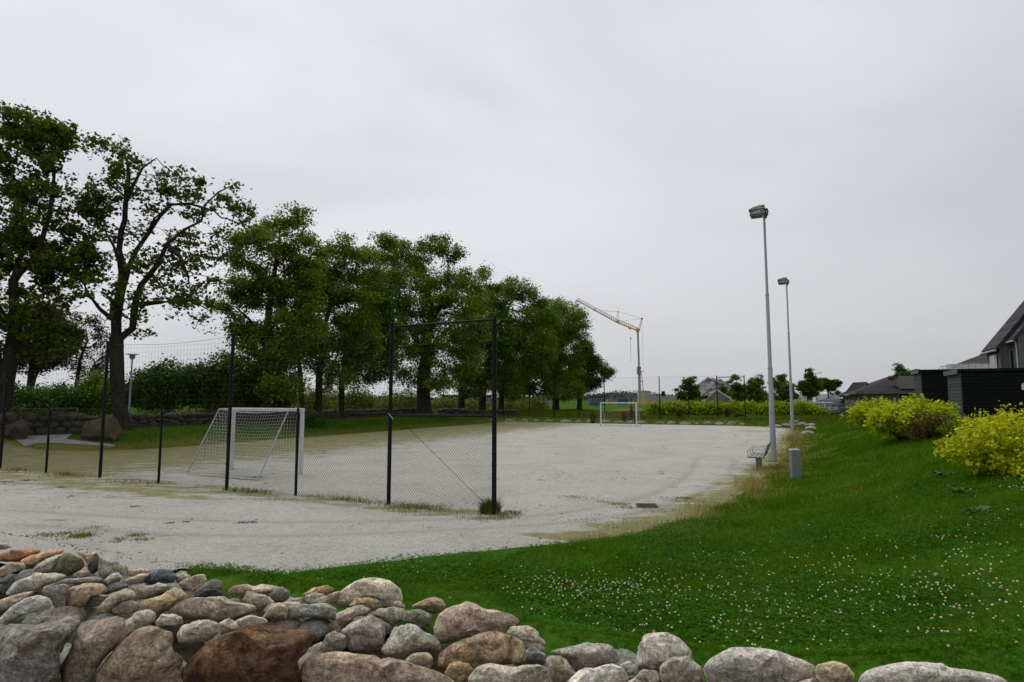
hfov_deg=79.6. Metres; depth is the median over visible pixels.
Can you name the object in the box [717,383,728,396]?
young tree
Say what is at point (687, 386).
young tree
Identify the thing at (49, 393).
shrub
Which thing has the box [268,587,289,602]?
rock
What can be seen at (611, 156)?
sky
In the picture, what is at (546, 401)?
house
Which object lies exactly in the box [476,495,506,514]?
grass clump
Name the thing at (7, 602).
rock
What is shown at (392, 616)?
rock
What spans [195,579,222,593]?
rock
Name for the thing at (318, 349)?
broadleaf tree
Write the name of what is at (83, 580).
rock
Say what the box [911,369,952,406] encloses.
storage shed
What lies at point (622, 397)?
hills
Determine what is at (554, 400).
ball fence
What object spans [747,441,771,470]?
park bench
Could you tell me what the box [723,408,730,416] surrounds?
dock plant
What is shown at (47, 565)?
rock
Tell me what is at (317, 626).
rock
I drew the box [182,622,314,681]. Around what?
rock
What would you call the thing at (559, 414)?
bank grass
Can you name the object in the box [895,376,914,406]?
storage shed
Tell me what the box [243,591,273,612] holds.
rock
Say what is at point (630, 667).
rock
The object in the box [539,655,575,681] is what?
rock
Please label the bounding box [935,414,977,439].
shrub
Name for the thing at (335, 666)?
rock
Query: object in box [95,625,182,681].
rock
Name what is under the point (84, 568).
rock
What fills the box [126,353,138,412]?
path lamp
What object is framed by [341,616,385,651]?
rock
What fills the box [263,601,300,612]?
rock
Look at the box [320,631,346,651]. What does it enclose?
rock
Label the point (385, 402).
shrub
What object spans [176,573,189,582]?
rock
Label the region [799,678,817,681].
rock
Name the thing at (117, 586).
rock
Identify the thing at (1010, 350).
balcony door
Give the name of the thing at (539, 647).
rock
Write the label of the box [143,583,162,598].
rock
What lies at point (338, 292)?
broadleaf tree
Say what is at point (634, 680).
rock
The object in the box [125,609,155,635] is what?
rock
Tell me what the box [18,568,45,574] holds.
rock
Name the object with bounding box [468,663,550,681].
rock
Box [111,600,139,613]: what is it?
rock
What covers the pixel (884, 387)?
long building
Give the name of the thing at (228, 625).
rock
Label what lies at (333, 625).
rock
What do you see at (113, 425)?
boulder
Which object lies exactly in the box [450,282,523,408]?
broadleaf tree
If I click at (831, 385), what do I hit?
young tree
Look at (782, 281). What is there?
floodlight pole
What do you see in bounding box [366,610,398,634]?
rock
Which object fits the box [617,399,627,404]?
site container
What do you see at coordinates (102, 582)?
rock
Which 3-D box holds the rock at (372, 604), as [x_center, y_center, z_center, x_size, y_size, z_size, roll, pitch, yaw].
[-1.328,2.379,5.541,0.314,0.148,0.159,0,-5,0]
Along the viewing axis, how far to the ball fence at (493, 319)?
15.32 m
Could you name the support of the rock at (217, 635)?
on the ground at (550, 637)
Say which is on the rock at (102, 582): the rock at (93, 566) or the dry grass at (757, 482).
the rock at (93, 566)
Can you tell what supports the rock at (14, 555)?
on the ground at (550, 637)
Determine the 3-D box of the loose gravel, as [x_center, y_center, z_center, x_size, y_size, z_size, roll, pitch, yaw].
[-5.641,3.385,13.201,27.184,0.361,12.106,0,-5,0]
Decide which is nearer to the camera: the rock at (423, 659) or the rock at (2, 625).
the rock at (423, 659)
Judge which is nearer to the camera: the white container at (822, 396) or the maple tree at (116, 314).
the maple tree at (116, 314)
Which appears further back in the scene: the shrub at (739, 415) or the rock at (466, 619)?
the shrub at (739, 415)
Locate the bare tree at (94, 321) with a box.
[49,311,124,385]
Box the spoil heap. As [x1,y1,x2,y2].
[696,377,764,401]
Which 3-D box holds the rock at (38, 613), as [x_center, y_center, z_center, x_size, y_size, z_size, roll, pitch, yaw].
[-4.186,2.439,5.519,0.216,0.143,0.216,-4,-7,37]
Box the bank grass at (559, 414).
[432,408,848,424]
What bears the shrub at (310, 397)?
on the ground at (550, 637)
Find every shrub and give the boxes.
[13,378,90,412]
[69,366,133,415]
[125,352,208,413]
[178,345,248,412]
[236,373,307,418]
[295,383,338,410]
[304,411,326,427]
[333,385,381,409]
[373,386,416,408]
[431,393,491,409]
[497,395,551,409]
[732,411,747,417]
[839,396,892,427]
[862,393,960,439]
[901,409,971,440]
[933,402,1023,479]
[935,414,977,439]
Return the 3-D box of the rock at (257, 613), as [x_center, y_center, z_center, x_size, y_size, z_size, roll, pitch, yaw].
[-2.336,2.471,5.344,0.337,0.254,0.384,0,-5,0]
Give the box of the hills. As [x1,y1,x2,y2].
[326,392,652,400]
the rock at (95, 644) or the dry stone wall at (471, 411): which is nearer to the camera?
the rock at (95, 644)
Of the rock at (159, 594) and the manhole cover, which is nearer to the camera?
the rock at (159, 594)
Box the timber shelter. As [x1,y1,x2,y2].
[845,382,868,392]
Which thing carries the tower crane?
on the ground at (550, 637)
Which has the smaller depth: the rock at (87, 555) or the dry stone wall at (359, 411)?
the rock at (87, 555)
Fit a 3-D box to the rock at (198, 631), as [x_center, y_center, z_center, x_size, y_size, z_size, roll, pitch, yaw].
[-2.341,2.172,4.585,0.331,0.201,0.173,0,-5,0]
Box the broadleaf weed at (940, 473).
[930,471,956,475]
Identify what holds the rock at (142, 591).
on the rock at (157, 616)
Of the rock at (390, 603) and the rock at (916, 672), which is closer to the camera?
the rock at (916, 672)
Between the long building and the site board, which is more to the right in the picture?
the long building
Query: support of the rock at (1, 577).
on the ground at (550, 637)
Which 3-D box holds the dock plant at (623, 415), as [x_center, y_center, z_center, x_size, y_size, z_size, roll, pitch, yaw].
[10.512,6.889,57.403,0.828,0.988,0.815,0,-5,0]
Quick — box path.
[16,433,114,445]
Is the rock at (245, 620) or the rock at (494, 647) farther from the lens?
the rock at (245, 620)
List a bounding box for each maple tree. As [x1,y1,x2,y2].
[0,99,122,412]
[55,131,269,430]
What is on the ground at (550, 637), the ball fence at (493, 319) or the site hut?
the site hut
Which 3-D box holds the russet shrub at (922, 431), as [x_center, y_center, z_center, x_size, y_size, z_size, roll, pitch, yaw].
[11.950,2.385,17.234,1.423,1.041,1.604,2,-6,-23]
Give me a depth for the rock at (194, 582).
5.95 m
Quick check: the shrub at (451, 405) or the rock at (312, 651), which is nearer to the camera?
the rock at (312, 651)
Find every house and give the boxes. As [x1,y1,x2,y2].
[442,395,491,406]
[536,395,551,405]
[648,391,677,403]
[703,390,732,402]
[957,354,986,363]
[980,301,1023,367]
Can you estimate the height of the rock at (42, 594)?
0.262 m
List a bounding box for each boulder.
[4,419,29,439]
[81,416,121,440]
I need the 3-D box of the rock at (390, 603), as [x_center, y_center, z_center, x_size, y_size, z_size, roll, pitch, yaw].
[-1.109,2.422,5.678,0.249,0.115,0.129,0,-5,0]
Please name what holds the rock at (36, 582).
on the rock at (42, 594)
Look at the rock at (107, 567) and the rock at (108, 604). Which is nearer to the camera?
the rock at (108, 604)
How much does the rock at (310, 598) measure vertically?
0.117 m
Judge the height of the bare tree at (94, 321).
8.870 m
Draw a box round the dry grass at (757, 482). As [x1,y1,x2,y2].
[530,426,965,577]
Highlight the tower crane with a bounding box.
[576,298,647,403]
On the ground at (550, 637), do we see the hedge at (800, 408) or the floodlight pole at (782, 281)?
the hedge at (800, 408)
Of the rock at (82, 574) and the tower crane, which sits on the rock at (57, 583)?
the rock at (82, 574)
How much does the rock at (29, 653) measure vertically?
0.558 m
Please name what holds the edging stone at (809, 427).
on the ground at (550, 637)
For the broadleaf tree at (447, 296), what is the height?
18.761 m
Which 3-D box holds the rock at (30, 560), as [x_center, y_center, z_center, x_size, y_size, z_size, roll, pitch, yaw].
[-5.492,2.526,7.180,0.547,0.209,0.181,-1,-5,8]
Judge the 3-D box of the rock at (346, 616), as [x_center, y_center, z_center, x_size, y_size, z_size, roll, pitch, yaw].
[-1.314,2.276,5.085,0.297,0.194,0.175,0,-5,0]
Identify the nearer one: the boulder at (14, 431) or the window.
the boulder at (14, 431)
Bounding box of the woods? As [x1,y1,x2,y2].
[305,390,841,400]
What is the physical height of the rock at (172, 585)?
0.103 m
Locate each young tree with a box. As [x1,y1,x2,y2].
[672,376,709,403]
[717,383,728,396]
[725,374,750,402]
[745,373,768,402]
[767,373,799,402]
[794,367,822,402]
[818,377,842,398]
[884,362,912,386]
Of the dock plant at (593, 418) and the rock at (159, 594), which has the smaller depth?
the rock at (159, 594)
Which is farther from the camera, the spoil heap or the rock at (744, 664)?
the spoil heap
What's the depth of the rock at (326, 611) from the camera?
5.21 m
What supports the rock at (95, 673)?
on the ground at (550, 637)
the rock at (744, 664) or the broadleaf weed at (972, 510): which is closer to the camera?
the rock at (744, 664)
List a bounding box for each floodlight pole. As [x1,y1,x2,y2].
[748,205,778,461]
[777,277,794,434]
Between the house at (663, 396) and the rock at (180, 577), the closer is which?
the rock at (180, 577)
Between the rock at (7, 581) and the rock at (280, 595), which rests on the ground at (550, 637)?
the rock at (7, 581)
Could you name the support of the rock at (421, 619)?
on the ground at (550, 637)
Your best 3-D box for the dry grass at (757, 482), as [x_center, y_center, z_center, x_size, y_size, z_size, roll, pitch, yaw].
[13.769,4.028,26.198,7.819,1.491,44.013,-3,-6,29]
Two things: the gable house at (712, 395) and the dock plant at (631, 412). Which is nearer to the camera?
the dock plant at (631, 412)
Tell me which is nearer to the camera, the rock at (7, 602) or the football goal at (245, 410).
the rock at (7, 602)
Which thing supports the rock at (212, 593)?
on the rock at (190, 594)
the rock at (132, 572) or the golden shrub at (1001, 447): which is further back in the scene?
the golden shrub at (1001, 447)
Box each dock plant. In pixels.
[589,411,597,422]
[620,410,628,419]
[627,404,635,418]
[675,406,683,417]
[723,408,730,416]
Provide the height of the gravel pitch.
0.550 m
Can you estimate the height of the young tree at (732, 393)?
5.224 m
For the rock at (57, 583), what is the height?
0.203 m
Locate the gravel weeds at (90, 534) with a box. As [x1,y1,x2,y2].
[0,426,788,567]
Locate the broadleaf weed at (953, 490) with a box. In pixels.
[945,487,969,492]
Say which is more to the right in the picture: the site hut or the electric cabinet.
the electric cabinet
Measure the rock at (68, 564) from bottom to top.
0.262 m
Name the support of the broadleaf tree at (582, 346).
on the ground at (550, 637)
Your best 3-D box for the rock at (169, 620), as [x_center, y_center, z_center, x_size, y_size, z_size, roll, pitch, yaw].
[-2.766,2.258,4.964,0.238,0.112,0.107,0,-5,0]
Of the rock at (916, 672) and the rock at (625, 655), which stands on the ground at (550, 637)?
the rock at (625, 655)
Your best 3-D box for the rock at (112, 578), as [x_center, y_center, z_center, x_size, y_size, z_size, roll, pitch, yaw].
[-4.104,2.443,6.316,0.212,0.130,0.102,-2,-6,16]
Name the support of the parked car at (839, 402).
on the ground at (550, 637)
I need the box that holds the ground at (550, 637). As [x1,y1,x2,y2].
[0,401,1023,681]
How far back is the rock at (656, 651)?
4.23 m
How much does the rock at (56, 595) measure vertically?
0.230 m
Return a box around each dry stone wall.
[0,403,84,437]
[78,404,415,427]
[437,408,518,415]
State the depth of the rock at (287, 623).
5.25 m
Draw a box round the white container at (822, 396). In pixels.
[813,394,839,401]
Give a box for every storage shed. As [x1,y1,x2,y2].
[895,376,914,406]
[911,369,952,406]
[943,368,1023,419]
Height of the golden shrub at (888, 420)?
1.564 m
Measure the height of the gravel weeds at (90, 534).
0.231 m
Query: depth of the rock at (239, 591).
5.73 m
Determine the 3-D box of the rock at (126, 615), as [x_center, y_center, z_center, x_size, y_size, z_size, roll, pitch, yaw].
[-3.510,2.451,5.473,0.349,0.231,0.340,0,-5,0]
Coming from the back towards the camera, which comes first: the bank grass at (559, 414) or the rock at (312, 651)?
the bank grass at (559, 414)
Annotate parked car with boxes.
[811,402,847,414]
[823,399,844,406]
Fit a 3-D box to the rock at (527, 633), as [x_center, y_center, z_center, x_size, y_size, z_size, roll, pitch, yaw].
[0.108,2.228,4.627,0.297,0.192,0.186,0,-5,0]
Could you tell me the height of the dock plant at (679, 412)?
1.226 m
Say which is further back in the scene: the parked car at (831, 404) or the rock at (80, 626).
the parked car at (831, 404)
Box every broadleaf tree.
[0,299,80,390]
[209,200,337,422]
[275,272,337,418]
[295,229,389,417]
[335,271,410,417]
[364,230,499,414]
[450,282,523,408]
[479,274,562,409]
[497,309,577,409]
[530,295,596,409]
[563,349,617,409]
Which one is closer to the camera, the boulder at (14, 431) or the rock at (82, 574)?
the rock at (82, 574)
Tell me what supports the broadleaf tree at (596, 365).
on the ground at (550, 637)
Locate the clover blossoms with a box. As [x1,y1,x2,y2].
[284,454,1023,649]
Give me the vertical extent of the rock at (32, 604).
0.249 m
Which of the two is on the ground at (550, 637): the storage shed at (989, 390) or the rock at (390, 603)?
the storage shed at (989, 390)
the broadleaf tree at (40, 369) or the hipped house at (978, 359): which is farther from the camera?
the hipped house at (978, 359)
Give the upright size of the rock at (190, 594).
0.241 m
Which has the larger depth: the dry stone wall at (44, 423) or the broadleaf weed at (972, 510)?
the dry stone wall at (44, 423)
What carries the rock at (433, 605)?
on the ground at (550, 637)
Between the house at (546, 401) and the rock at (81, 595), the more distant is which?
the house at (546, 401)
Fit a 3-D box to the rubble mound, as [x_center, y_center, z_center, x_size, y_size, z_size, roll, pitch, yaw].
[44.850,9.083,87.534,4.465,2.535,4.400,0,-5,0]
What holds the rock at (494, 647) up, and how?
on the rock
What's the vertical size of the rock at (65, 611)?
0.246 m
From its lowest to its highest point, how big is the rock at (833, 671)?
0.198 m
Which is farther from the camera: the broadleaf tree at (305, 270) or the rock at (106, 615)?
the broadleaf tree at (305, 270)
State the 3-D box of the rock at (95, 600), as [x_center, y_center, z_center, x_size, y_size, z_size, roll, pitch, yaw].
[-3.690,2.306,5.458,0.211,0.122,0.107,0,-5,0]
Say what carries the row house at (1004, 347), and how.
on the ground at (550, 637)
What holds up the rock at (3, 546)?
on the ground at (550, 637)
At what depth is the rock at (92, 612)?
5.43 m
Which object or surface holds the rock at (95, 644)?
on the rock
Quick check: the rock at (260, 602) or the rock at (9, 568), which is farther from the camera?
the rock at (9, 568)
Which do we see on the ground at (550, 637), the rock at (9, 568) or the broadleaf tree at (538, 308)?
the broadleaf tree at (538, 308)
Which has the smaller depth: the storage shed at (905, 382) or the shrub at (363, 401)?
the storage shed at (905, 382)
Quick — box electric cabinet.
[789,449,800,477]
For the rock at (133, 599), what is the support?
on the ground at (550, 637)
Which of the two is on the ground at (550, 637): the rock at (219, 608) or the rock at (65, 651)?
the rock at (65, 651)
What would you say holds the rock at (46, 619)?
on the ground at (550, 637)
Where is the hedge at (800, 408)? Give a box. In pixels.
[641,397,829,415]
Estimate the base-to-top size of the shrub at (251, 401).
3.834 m
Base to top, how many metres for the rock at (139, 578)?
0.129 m
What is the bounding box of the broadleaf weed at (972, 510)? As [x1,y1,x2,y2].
[962,505,994,513]
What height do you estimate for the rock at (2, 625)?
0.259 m
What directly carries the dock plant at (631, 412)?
on the ground at (550, 637)
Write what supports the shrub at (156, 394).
on the ground at (550, 637)
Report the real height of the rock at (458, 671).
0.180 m
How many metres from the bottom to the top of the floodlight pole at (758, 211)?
9.615 m
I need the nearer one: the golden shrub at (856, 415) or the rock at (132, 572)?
the rock at (132, 572)
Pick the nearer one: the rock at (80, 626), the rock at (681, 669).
the rock at (681, 669)
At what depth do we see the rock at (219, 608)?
5.13 m
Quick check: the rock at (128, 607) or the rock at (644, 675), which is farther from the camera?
the rock at (128, 607)
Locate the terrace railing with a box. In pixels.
[939,362,989,368]
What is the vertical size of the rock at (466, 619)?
0.365 m
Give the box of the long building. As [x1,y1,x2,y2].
[836,369,920,410]
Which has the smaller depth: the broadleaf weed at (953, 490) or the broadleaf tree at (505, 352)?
the broadleaf weed at (953, 490)
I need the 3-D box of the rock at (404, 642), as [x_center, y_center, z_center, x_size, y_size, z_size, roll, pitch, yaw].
[-0.724,2.155,4.396,0.427,0.285,0.256,0,-5,0]
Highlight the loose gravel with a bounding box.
[0,472,752,570]
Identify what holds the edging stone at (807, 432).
on the ground at (550, 637)
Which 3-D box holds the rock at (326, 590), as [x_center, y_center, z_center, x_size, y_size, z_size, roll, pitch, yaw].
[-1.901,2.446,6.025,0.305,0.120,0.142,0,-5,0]
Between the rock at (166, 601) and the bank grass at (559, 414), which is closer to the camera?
the rock at (166, 601)
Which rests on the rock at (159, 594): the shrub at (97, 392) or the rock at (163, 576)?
the rock at (163, 576)
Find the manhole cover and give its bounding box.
[631,503,658,507]
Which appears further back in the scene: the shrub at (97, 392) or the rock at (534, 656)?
the shrub at (97, 392)
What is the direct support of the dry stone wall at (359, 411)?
on the ground at (550, 637)
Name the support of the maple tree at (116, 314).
on the ground at (550, 637)
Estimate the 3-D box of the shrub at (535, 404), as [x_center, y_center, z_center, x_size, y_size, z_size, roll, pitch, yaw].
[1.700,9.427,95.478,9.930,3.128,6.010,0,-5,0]
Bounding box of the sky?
[0,0,1023,398]
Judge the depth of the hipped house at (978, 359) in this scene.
62.83 m
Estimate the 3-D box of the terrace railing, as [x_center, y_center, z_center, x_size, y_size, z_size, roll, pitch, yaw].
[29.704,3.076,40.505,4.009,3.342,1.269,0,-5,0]
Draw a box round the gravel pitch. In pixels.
[0,422,798,573]
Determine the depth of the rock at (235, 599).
5.90 m
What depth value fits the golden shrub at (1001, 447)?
9.93 m
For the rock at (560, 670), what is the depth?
4.05 m
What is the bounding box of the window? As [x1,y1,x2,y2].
[989,354,996,367]
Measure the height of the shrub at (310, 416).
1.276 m
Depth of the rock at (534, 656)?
4.34 m
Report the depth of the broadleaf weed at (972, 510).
8.08 m
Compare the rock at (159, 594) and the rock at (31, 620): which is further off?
the rock at (159, 594)
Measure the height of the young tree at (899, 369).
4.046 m
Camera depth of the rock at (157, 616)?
5.53 m
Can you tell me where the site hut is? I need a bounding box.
[588,396,606,405]
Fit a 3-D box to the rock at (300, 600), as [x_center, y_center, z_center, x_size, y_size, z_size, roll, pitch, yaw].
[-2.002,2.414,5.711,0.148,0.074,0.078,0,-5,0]
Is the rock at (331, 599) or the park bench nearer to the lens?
the rock at (331, 599)
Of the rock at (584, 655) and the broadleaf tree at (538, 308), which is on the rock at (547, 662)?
the rock at (584, 655)
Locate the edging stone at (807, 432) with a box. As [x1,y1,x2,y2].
[800,430,813,434]
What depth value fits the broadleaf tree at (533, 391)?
80.81 m
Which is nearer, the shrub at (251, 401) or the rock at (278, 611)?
the rock at (278, 611)
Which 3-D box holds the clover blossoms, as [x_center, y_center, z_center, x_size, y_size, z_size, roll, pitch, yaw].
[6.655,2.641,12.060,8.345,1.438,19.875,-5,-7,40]
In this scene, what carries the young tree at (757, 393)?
on the ground at (550, 637)
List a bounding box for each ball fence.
[0,315,496,514]
[478,375,745,418]
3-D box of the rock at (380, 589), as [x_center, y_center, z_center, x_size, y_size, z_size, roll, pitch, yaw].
[-1.340,2.347,5.748,0.646,0.302,0.323,0,-5,0]
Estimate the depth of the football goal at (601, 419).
51.10 m
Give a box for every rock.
[0,542,10,549]
[0,548,40,561]
[0,562,25,575]
[0,573,31,597]
[0,576,4,594]
[0,591,33,610]
[0,595,51,622]
[0,616,79,681]
[0,622,24,627]
[6,572,66,595]
[10,613,35,622]
[16,562,34,569]
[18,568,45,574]
[20,549,63,565]
[22,614,49,624]
[29,585,48,596]
[33,555,61,572]
[34,616,61,624]
[35,605,53,614]
[39,606,86,622]
[43,584,68,607]
[49,578,78,587]
[54,553,83,575]
[58,577,102,583]
[59,555,87,566]
[59,660,104,681]
[60,616,125,681]
[60,643,71,663]
[65,583,108,606]
[67,619,99,643]
[72,566,92,576]
[73,570,90,577]
[77,550,94,562]
[86,594,107,606]
[86,606,98,620]
[87,611,125,620]
[88,553,98,573]
[95,612,133,617]
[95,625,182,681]
[96,569,128,586]
[98,556,127,577]
[98,588,135,613]
[101,591,138,603]
[103,573,121,584]
[107,575,135,592]
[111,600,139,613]
[124,573,148,584]
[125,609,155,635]
[127,568,150,575]
[130,582,169,599]
[136,599,172,625]
[139,587,186,614]
[143,569,176,583]
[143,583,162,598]
[155,613,182,626]
[163,583,183,593]
[172,590,196,607]
[172,596,255,620]
[173,571,190,590]
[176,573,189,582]
[177,620,218,643]
[178,574,205,590]
[181,660,186,676]
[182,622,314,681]
[194,589,221,596]
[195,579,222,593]
[204,620,240,644]
[219,618,238,634]
[228,584,278,598]
[229,598,240,602]
[234,610,263,620]
[236,615,267,625]
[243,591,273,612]
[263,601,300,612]
[263,603,287,619]
[267,618,302,628]
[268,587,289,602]
[287,603,336,619]
[290,597,303,603]
[298,646,325,679]
[301,651,453,681]
[302,618,331,641]
[303,585,333,595]
[305,592,324,603]
[311,591,339,605]
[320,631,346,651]
[327,616,365,633]
[335,577,402,606]
[336,605,370,626]
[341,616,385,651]
[349,597,381,610]
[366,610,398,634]
[373,607,404,625]
[380,600,404,607]
[381,623,440,660]
[402,609,431,630]
[405,652,432,668]
[412,597,445,613]
[433,601,518,643]
[437,631,524,670]
[445,661,472,681]
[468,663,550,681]
[507,625,545,644]
[523,640,544,651]
[523,646,546,664]
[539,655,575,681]
[548,655,572,681]
[551,642,619,671]
[568,664,628,681]
[615,648,659,675]
[618,661,638,675]
[628,678,639,681]
[634,669,661,681]
[635,632,691,671]
[659,656,703,681]
[703,647,815,681]
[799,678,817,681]
[816,661,854,681]
[858,662,1006,681]
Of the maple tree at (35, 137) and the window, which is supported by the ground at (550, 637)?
the maple tree at (35, 137)
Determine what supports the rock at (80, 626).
on the ground at (550, 637)
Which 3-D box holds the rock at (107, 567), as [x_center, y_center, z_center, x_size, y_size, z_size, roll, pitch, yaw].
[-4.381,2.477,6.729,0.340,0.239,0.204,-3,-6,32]
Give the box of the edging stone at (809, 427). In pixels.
[805,426,815,429]
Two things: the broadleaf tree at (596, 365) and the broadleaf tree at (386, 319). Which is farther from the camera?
the broadleaf tree at (596, 365)
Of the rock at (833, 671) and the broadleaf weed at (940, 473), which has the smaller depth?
the rock at (833, 671)
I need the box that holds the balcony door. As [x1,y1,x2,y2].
[1009,349,1013,367]
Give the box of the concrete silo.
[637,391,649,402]
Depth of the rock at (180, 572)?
6.74 m
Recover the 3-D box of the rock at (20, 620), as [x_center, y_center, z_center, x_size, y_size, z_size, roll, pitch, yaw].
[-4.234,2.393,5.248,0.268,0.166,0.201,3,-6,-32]
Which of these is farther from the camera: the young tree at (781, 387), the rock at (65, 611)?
the young tree at (781, 387)
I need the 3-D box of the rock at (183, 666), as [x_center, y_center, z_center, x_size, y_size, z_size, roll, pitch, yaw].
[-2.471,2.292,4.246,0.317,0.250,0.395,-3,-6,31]
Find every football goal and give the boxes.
[186,408,304,479]
[600,402,640,426]
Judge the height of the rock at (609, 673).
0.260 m
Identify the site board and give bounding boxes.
[802,395,812,402]
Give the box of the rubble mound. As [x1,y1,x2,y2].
[817,396,837,401]
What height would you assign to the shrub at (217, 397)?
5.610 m
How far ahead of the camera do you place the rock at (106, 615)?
5.22 m
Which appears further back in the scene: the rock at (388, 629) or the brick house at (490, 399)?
the brick house at (490, 399)
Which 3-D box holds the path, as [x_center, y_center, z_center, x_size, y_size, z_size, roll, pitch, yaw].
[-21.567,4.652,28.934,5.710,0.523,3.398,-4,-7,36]
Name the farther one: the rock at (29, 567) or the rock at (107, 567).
the rock at (29, 567)

